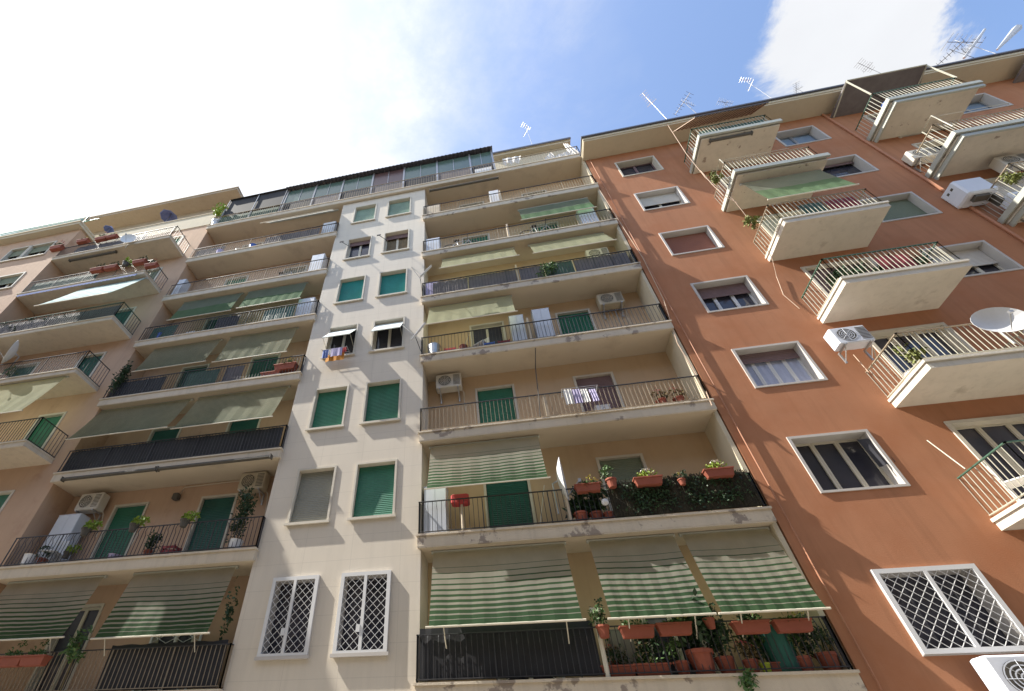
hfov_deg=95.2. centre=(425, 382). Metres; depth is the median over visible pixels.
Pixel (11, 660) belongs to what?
flower box
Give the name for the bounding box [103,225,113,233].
satellite dish
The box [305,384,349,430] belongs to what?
window
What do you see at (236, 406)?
awning
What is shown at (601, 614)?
trailing plant
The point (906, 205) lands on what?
window
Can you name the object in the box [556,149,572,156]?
hanging cloth
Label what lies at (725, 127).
railing screen
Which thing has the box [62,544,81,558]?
potted plant
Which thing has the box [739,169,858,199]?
awning
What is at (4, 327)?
railing screen
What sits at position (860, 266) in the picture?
potted plant
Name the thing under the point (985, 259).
window
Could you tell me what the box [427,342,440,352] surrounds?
tub
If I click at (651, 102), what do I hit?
tv antenna
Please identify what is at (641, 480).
flower box
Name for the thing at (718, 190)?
cable
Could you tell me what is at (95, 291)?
awning
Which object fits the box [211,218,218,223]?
planter tub
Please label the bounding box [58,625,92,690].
bush
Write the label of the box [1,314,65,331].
hedge plants
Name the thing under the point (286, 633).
window
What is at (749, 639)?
bush
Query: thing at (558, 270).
railing screen
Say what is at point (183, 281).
cabinet
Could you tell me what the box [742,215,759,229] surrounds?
balcony plant
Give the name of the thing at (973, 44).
mast
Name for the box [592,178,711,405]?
cable
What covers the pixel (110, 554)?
tub
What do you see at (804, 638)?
bush
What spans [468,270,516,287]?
railing screen
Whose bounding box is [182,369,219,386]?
railing screen
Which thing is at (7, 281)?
window
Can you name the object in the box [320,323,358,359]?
window
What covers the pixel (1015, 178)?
balcony plant
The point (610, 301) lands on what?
air conditioner
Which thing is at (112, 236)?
flower box
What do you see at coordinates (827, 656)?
potted plant
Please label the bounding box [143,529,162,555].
potted plant
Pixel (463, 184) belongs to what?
rolled awning
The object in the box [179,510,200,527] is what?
potted plant
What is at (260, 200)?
veranda
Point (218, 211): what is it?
palm shrub
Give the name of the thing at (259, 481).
air conditioner
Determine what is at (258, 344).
awning
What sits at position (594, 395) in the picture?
hanging cloth
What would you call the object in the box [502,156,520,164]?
hanging cloth
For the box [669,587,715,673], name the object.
potted plant
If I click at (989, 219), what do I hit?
downpipe
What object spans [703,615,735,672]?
potted plant
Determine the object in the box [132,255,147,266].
flower box
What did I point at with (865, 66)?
tv antenna
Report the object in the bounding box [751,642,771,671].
potted plant
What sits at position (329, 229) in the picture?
cabinet
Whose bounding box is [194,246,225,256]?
railing screen
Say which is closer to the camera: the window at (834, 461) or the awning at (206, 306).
the window at (834, 461)
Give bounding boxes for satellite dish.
[0,340,19,367]
[103,225,113,233]
[120,233,135,247]
[552,457,580,513]
[970,307,1023,343]
[996,25,1021,50]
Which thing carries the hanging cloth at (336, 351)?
hanging from the drying rack
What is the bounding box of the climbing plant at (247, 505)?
[225,483,257,542]
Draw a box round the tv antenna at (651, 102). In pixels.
[641,90,666,118]
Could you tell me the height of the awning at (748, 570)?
2.170 m
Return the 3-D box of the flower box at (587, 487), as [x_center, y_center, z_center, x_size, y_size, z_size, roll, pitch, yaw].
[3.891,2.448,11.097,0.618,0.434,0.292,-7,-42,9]
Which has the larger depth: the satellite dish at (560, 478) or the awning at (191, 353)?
the awning at (191, 353)
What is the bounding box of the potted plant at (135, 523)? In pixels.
[128,515,150,532]
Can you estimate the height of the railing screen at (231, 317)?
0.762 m
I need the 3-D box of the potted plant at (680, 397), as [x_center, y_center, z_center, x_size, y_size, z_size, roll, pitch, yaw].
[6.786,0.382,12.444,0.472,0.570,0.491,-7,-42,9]
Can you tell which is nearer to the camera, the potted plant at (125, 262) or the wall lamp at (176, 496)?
the wall lamp at (176, 496)
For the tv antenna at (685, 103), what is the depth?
27.00 m
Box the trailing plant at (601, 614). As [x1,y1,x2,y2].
[589,597,609,642]
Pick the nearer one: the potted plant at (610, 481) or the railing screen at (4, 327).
the potted plant at (610, 481)
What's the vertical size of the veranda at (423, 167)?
3.305 m
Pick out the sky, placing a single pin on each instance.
(107, 106)
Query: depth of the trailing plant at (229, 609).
10.96 m
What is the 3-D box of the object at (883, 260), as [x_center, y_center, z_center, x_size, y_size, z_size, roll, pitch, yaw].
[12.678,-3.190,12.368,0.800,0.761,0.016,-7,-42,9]
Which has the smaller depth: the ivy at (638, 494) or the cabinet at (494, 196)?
the ivy at (638, 494)
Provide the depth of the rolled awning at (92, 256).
23.70 m
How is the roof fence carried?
on the apartment building at (90, 357)
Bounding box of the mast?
[963,28,985,58]
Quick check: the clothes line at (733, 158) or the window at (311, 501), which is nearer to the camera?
the window at (311, 501)
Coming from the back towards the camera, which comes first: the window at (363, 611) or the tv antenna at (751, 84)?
the tv antenna at (751, 84)
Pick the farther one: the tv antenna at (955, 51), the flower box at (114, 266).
the tv antenna at (955, 51)
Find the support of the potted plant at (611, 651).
on the apartment building at (332, 557)
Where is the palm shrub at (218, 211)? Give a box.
[212,202,228,217]
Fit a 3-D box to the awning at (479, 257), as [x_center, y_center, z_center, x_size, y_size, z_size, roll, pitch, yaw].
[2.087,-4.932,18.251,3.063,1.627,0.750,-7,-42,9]
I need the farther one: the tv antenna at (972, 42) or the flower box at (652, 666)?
the tv antenna at (972, 42)
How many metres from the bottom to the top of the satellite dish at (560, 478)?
1.484 m
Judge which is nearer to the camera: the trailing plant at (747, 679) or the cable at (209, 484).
the trailing plant at (747, 679)
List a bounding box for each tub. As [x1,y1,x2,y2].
[20,553,40,564]
[108,553,121,557]
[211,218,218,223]
[228,538,243,548]
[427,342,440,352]
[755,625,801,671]
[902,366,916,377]
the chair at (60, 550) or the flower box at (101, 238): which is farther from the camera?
the flower box at (101, 238)
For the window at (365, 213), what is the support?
in the apartment building at (332, 557)
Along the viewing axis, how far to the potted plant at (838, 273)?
12.81 m
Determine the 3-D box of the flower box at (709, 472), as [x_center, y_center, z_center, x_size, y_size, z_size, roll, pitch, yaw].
[6.781,2.015,10.736,0.650,0.471,0.331,-7,-42,9]
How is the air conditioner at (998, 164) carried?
attached to the apartment building at (914, 548)
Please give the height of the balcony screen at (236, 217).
0.780 m
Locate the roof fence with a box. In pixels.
[0,216,98,235]
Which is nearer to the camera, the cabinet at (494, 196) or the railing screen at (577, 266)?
the railing screen at (577, 266)
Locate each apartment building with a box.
[0,137,866,690]
[0,186,243,592]
[580,48,1023,690]
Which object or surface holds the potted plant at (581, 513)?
on the apartment building at (332, 557)
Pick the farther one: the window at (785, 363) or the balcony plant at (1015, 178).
the balcony plant at (1015, 178)
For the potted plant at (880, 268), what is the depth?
12.76 m
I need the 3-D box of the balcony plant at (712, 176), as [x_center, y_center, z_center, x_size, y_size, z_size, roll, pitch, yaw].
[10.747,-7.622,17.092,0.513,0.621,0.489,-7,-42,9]
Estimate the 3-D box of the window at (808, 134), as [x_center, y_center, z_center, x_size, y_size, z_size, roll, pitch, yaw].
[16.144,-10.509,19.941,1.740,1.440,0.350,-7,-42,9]
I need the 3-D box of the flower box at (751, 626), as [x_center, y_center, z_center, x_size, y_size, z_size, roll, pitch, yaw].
[6.081,4.429,8.715,0.650,0.573,0.311,-7,-42,9]
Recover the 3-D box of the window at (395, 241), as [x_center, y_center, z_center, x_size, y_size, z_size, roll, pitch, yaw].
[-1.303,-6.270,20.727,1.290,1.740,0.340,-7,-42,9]
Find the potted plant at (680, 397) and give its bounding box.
[667,385,685,400]
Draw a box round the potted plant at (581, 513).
[562,481,592,520]
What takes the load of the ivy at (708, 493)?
attached to the hedge at (738, 502)
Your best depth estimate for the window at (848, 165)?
18.15 m
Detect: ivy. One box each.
[612,476,680,515]
[676,470,752,510]
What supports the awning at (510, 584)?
attached to the apartment building at (332, 557)
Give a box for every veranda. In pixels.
[217,188,287,222]
[280,146,495,210]
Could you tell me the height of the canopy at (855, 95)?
1.700 m
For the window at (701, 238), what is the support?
in the apartment building at (914, 548)
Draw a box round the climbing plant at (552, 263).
[535,261,557,277]
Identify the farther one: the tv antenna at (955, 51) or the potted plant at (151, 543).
the tv antenna at (955, 51)
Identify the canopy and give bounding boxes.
[830,64,957,117]
[1012,64,1023,82]
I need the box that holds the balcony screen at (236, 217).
[217,207,278,222]
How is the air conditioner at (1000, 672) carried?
attached to the apartment building at (914, 548)
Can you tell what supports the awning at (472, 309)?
attached to the apartment building at (332, 557)
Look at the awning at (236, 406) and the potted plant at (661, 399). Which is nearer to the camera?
the potted plant at (661, 399)
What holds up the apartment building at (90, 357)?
on the pavement
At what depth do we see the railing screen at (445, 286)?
17.58 m
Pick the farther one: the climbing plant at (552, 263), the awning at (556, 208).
the awning at (556, 208)
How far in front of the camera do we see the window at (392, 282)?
18.81 m
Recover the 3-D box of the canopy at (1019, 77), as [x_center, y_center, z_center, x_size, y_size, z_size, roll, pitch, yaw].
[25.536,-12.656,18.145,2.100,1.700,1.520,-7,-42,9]
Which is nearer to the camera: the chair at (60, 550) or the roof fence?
the chair at (60, 550)
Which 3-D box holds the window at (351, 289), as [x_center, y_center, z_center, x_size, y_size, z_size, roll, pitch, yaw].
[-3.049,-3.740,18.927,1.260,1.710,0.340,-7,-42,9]
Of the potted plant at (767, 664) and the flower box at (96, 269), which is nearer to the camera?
the potted plant at (767, 664)
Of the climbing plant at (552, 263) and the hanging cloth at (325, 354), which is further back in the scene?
the climbing plant at (552, 263)
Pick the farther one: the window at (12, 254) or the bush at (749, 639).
the window at (12, 254)
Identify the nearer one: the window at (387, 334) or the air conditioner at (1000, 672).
the air conditioner at (1000, 672)
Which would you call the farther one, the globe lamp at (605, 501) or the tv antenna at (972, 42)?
the tv antenna at (972, 42)
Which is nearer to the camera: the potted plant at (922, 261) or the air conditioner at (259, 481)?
the potted plant at (922, 261)
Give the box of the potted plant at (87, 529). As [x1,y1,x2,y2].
[80,520,102,536]
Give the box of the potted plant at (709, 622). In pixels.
[702,602,717,629]
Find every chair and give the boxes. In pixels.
[36,540,69,561]
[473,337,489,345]
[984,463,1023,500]
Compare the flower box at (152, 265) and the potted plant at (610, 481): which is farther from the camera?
the flower box at (152, 265)
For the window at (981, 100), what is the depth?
19.07 m
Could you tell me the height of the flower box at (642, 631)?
0.601 m
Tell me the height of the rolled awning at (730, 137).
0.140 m
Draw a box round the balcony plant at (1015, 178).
[996,171,1023,184]
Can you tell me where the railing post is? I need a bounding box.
[589,607,610,676]
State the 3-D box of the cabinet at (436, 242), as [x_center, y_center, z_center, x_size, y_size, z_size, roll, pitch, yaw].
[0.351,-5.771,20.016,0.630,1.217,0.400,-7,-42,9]
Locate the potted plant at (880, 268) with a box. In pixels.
[871,254,894,271]
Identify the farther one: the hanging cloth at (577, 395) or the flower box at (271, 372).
the flower box at (271, 372)
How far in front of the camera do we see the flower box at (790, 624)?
8.45 m
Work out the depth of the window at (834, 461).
10.72 m
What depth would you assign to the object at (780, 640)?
8.44 m
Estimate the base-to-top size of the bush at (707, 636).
0.896 m
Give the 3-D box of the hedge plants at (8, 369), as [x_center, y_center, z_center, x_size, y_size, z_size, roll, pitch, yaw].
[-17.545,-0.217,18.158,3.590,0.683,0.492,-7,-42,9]
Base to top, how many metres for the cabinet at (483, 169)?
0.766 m
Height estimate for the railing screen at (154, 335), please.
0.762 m
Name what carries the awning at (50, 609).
attached to the apartment building at (332, 557)
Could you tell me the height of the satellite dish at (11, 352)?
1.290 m
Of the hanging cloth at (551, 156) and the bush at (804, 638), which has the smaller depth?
the bush at (804, 638)
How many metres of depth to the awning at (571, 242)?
17.67 m
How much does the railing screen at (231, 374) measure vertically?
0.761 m
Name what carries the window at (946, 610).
in the apartment building at (914, 548)
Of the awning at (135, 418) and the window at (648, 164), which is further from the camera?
the window at (648, 164)
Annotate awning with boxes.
[0,376,68,413]
[0,575,107,654]
[34,277,147,306]
[60,466,157,482]
[65,398,193,439]
[68,250,117,261]
[90,565,239,655]
[132,339,222,371]
[156,453,272,471]
[167,292,243,320]
[170,385,290,429]
[212,327,298,362]
[236,282,308,308]
[260,209,338,223]
[424,435,550,489]
[425,295,517,324]
[425,541,585,648]
[429,177,498,191]
[439,247,519,268]
[518,197,596,220]
[528,232,616,253]
[586,533,716,641]
[678,526,830,636]
[709,130,752,142]
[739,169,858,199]
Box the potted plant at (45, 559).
[34,545,52,563]
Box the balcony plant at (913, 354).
[892,343,928,363]
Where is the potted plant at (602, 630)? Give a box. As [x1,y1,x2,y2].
[587,602,609,638]
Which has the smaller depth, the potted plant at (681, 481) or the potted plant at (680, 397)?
the potted plant at (681, 481)
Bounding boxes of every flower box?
[0,640,27,667]
[19,639,53,666]
[49,240,65,251]
[76,236,90,244]
[89,263,105,273]
[95,233,107,242]
[103,261,119,271]
[106,233,118,239]
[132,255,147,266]
[144,258,159,269]
[260,367,281,375]
[274,358,298,372]
[574,475,600,494]
[600,643,635,676]
[618,619,654,638]
[632,468,662,487]
[632,642,670,675]
[654,616,691,636]
[701,459,733,479]
[728,613,770,634]
[765,655,800,671]
[769,611,812,633]
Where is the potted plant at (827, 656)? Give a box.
[808,626,840,669]
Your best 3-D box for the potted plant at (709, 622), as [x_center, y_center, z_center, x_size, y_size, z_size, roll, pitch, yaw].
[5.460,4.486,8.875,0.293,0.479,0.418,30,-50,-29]
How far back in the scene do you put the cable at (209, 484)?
14.73 m
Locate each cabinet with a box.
[38,513,90,562]
[171,279,190,294]
[294,297,316,315]
[308,253,327,270]
[321,221,336,232]
[424,487,448,532]
[426,237,440,250]
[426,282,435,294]
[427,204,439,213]
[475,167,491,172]
[488,190,499,201]
[508,314,526,340]
[531,307,554,337]
[576,208,598,223]
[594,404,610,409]
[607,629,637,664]
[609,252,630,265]
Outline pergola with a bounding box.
[673,102,768,131]
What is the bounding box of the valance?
[17,274,135,296]
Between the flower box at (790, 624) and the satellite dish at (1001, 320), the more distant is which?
the satellite dish at (1001, 320)
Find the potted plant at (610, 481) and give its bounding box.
[599,464,616,488]
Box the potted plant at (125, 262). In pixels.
[122,257,132,267]
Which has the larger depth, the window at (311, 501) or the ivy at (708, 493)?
the window at (311, 501)
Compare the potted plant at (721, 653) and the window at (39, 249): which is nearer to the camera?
the potted plant at (721, 653)
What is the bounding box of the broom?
[540,485,544,521]
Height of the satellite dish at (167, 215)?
1.900 m
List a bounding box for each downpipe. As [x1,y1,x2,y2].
[589,159,882,690]
[822,114,1023,242]
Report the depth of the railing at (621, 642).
9.13 m
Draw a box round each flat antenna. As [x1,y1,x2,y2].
[402,322,425,352]
[411,265,431,294]
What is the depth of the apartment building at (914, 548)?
12.50 m
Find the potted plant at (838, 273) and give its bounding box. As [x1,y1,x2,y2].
[825,260,851,287]
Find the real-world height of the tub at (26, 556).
0.350 m
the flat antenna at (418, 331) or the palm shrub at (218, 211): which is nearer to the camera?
the flat antenna at (418, 331)
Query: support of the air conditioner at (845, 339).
attached to the apartment building at (914, 548)
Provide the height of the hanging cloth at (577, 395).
0.511 m
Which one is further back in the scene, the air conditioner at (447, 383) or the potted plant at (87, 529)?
the air conditioner at (447, 383)
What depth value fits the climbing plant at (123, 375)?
17.62 m
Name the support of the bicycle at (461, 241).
on the apartment building at (332, 557)
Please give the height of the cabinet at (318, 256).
1.517 m
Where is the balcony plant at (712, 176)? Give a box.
[707,170,724,184]
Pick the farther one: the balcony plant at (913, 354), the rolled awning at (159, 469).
the rolled awning at (159, 469)
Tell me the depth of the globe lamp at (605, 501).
10.75 m
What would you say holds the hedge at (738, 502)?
on the apartment building at (332, 557)
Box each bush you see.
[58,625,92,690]
[631,618,669,662]
[675,609,721,649]
[730,613,766,659]
[789,612,823,657]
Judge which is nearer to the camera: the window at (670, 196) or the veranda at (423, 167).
the window at (670, 196)
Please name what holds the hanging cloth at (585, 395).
hanging from the drying rack
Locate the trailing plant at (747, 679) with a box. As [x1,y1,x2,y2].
[734,667,759,690]
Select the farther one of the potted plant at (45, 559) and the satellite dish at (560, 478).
the potted plant at (45, 559)
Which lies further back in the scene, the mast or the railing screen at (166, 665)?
the mast
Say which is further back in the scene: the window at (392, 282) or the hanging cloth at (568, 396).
the window at (392, 282)
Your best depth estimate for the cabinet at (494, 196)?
21.59 m
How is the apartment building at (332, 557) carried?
on the ground
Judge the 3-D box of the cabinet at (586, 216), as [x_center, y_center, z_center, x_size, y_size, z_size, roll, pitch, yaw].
[6.740,-6.725,19.090,0.680,1.467,0.370,-7,-42,9]
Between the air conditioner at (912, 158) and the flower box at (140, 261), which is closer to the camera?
the air conditioner at (912, 158)
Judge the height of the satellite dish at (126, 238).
0.903 m
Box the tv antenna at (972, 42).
[942,34,994,53]
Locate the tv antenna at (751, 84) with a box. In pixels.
[739,77,770,97]
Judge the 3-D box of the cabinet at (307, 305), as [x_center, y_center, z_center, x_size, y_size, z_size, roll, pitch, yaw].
[-4.888,-2.816,18.926,0.730,1.367,0.570,-7,-42,9]
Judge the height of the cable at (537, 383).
2.693 m
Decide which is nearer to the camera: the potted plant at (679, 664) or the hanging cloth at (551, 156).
the potted plant at (679, 664)
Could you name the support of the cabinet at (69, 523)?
on the apartment building at (332, 557)
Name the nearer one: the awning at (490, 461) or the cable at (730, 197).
the awning at (490, 461)
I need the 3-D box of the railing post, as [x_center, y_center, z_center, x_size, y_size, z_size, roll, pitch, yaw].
[3.449,5.081,9.023,0.200,1.201,0.180,-7,-42,9]
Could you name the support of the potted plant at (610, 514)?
on the apartment building at (332, 557)
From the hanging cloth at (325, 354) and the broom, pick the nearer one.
the broom
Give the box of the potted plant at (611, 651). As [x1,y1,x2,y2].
[605,644,624,664]
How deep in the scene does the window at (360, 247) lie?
21.30 m
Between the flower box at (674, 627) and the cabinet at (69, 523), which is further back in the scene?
the cabinet at (69, 523)
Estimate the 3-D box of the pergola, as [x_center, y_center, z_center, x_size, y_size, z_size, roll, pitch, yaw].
[12.493,-11.349,19.661,3.388,0.807,0.715,-7,-42,9]
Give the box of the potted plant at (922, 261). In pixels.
[910,248,932,264]
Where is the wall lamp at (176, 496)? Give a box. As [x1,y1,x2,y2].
[171,493,180,500]
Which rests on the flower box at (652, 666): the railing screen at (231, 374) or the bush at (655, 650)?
the bush at (655, 650)
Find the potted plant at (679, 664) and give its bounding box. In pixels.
[661,637,689,674]
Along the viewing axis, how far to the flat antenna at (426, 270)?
17.28 m
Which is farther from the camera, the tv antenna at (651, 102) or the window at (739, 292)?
the tv antenna at (651, 102)
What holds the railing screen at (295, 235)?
attached to the apartment building at (332, 557)
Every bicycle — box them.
[443,234,478,247]
[520,218,559,233]
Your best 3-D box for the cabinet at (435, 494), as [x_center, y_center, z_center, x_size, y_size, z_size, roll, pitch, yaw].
[0.282,3.369,11.852,0.610,1.367,0.400,-7,-42,9]
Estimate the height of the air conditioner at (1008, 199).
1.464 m
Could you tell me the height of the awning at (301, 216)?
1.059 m
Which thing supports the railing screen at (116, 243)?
attached to the apartment building at (90, 357)
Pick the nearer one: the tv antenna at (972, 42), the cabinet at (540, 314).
the cabinet at (540, 314)
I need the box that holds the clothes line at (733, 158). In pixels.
[716,148,787,186]
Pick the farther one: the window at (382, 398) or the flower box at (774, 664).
the window at (382, 398)
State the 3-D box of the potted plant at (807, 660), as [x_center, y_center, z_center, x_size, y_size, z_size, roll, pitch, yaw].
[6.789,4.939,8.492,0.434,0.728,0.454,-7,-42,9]
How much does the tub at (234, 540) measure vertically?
0.300 m
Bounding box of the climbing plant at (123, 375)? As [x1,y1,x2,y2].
[106,360,133,393]
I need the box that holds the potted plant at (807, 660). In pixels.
[786,633,813,670]
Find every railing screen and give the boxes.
[0,305,120,333]
[29,273,98,290]
[62,427,283,470]
[74,235,146,252]
[94,640,228,690]
[108,376,166,396]
[149,325,177,338]
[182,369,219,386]
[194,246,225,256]
[214,315,240,328]
[223,365,244,380]
[262,306,294,320]
[264,227,320,243]
[419,620,602,680]
[433,278,467,293]
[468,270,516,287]
[518,265,544,279]
[545,261,574,275]
[573,255,613,270]
[699,120,764,133]
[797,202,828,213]
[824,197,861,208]
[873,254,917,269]
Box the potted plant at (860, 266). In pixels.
[848,258,869,274]
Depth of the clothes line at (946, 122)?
16.14 m
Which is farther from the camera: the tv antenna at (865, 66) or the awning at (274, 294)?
the tv antenna at (865, 66)
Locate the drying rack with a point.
(581, 388)
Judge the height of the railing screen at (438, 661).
0.972 m
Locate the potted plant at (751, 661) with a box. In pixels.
[734,640,759,672]
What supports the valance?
attached to the apartment building at (90, 357)
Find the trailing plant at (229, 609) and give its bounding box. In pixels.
[219,576,239,639]
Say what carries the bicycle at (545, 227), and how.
on the apartment building at (332, 557)
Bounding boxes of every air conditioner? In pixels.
[74,492,109,536]
[237,471,270,515]
[436,373,465,410]
[585,247,609,257]
[596,291,631,324]
[823,325,889,371]
[901,147,938,172]
[941,177,1003,208]
[970,654,1023,690]
[988,153,1023,177]
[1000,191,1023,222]
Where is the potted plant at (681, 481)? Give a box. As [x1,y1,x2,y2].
[672,469,686,485]
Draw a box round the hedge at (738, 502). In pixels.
[605,468,763,517]
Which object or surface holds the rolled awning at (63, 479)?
attached to the apartment building at (332, 557)
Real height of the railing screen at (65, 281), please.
0.812 m
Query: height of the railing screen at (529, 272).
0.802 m
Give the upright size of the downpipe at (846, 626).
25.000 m
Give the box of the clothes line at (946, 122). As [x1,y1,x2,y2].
[921,103,1006,143]
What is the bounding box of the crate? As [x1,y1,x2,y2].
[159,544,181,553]
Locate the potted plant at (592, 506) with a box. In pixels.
[579,482,608,519]
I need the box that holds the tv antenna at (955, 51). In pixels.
[936,38,973,64]
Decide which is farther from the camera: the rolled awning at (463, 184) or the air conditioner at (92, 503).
the rolled awning at (463, 184)
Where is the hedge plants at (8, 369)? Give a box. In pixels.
[0,365,19,377]
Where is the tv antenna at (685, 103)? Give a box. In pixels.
[675,91,695,115]
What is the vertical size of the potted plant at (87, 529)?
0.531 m
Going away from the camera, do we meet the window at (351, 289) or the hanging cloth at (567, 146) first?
the window at (351, 289)
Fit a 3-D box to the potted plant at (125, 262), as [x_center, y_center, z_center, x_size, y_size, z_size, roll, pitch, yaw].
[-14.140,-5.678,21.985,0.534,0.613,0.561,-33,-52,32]
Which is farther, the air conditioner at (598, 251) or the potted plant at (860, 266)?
the air conditioner at (598, 251)
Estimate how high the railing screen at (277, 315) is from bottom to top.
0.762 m
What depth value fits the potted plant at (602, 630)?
9.06 m
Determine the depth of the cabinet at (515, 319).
15.55 m
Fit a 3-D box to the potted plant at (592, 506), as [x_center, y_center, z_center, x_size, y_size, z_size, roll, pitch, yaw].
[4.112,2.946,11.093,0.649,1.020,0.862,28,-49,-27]
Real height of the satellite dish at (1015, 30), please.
2.376 m
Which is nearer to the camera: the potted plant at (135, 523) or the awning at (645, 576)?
the awning at (645, 576)
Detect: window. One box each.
[0,245,33,262]
[0,271,26,289]
[14,240,57,259]
[254,575,319,660]
[284,465,336,525]
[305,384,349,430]
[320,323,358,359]
[330,570,391,657]
[333,275,365,304]
[342,235,371,260]
[347,459,397,520]
[350,203,376,223]
[359,377,401,424]
[368,316,404,352]
[375,268,407,297]
[380,228,409,253]
[385,197,410,217]
[614,155,663,176]
[634,186,689,210]
[658,225,724,255]
[690,275,768,312]
[731,341,827,388]
[775,125,831,146]
[786,429,910,492]
[823,154,878,177]
[857,191,942,222]
[870,563,1023,655]
[918,240,1023,277]
[963,93,1013,114]
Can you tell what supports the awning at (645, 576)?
attached to the apartment building at (332, 557)
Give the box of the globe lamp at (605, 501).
[601,498,608,505]
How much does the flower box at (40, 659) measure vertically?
0.631 m
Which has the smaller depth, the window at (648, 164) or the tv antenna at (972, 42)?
the window at (648, 164)
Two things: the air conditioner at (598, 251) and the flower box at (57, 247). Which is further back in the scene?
the flower box at (57, 247)
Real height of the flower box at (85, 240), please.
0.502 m
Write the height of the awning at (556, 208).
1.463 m
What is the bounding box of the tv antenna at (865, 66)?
[855,58,878,72]
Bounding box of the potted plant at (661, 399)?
[650,387,668,402]
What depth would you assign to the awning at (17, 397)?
16.46 m
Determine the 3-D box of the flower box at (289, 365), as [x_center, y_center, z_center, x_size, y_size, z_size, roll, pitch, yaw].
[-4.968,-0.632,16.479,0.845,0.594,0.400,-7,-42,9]
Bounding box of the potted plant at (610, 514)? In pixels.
[597,495,613,518]
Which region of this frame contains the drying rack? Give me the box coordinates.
[561,385,597,397]
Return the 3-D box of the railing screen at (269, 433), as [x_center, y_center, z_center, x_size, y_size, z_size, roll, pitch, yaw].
[-8.211,2.172,14.791,7.650,0.812,0.017,-7,-42,9]
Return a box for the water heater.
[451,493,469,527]
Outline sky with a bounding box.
[0,0,1023,235]
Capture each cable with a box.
[180,480,239,493]
[535,348,540,416]
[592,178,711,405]
[667,124,776,276]
[700,170,737,202]
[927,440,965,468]
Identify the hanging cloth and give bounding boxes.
[322,349,328,357]
[325,352,344,361]
[330,347,342,356]
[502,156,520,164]
[545,153,554,158]
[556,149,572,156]
[563,143,577,153]
[563,389,574,404]
[572,389,582,403]
[580,389,590,402]
[589,389,598,401]
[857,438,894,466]
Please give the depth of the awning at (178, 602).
11.32 m
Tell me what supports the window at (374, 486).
in the apartment building at (332, 557)
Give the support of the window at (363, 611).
in the apartment building at (332, 557)
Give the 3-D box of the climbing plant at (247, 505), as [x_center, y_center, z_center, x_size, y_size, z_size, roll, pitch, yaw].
[-5.126,3.757,12.795,0.710,2.002,0.548,-7,-42,9]

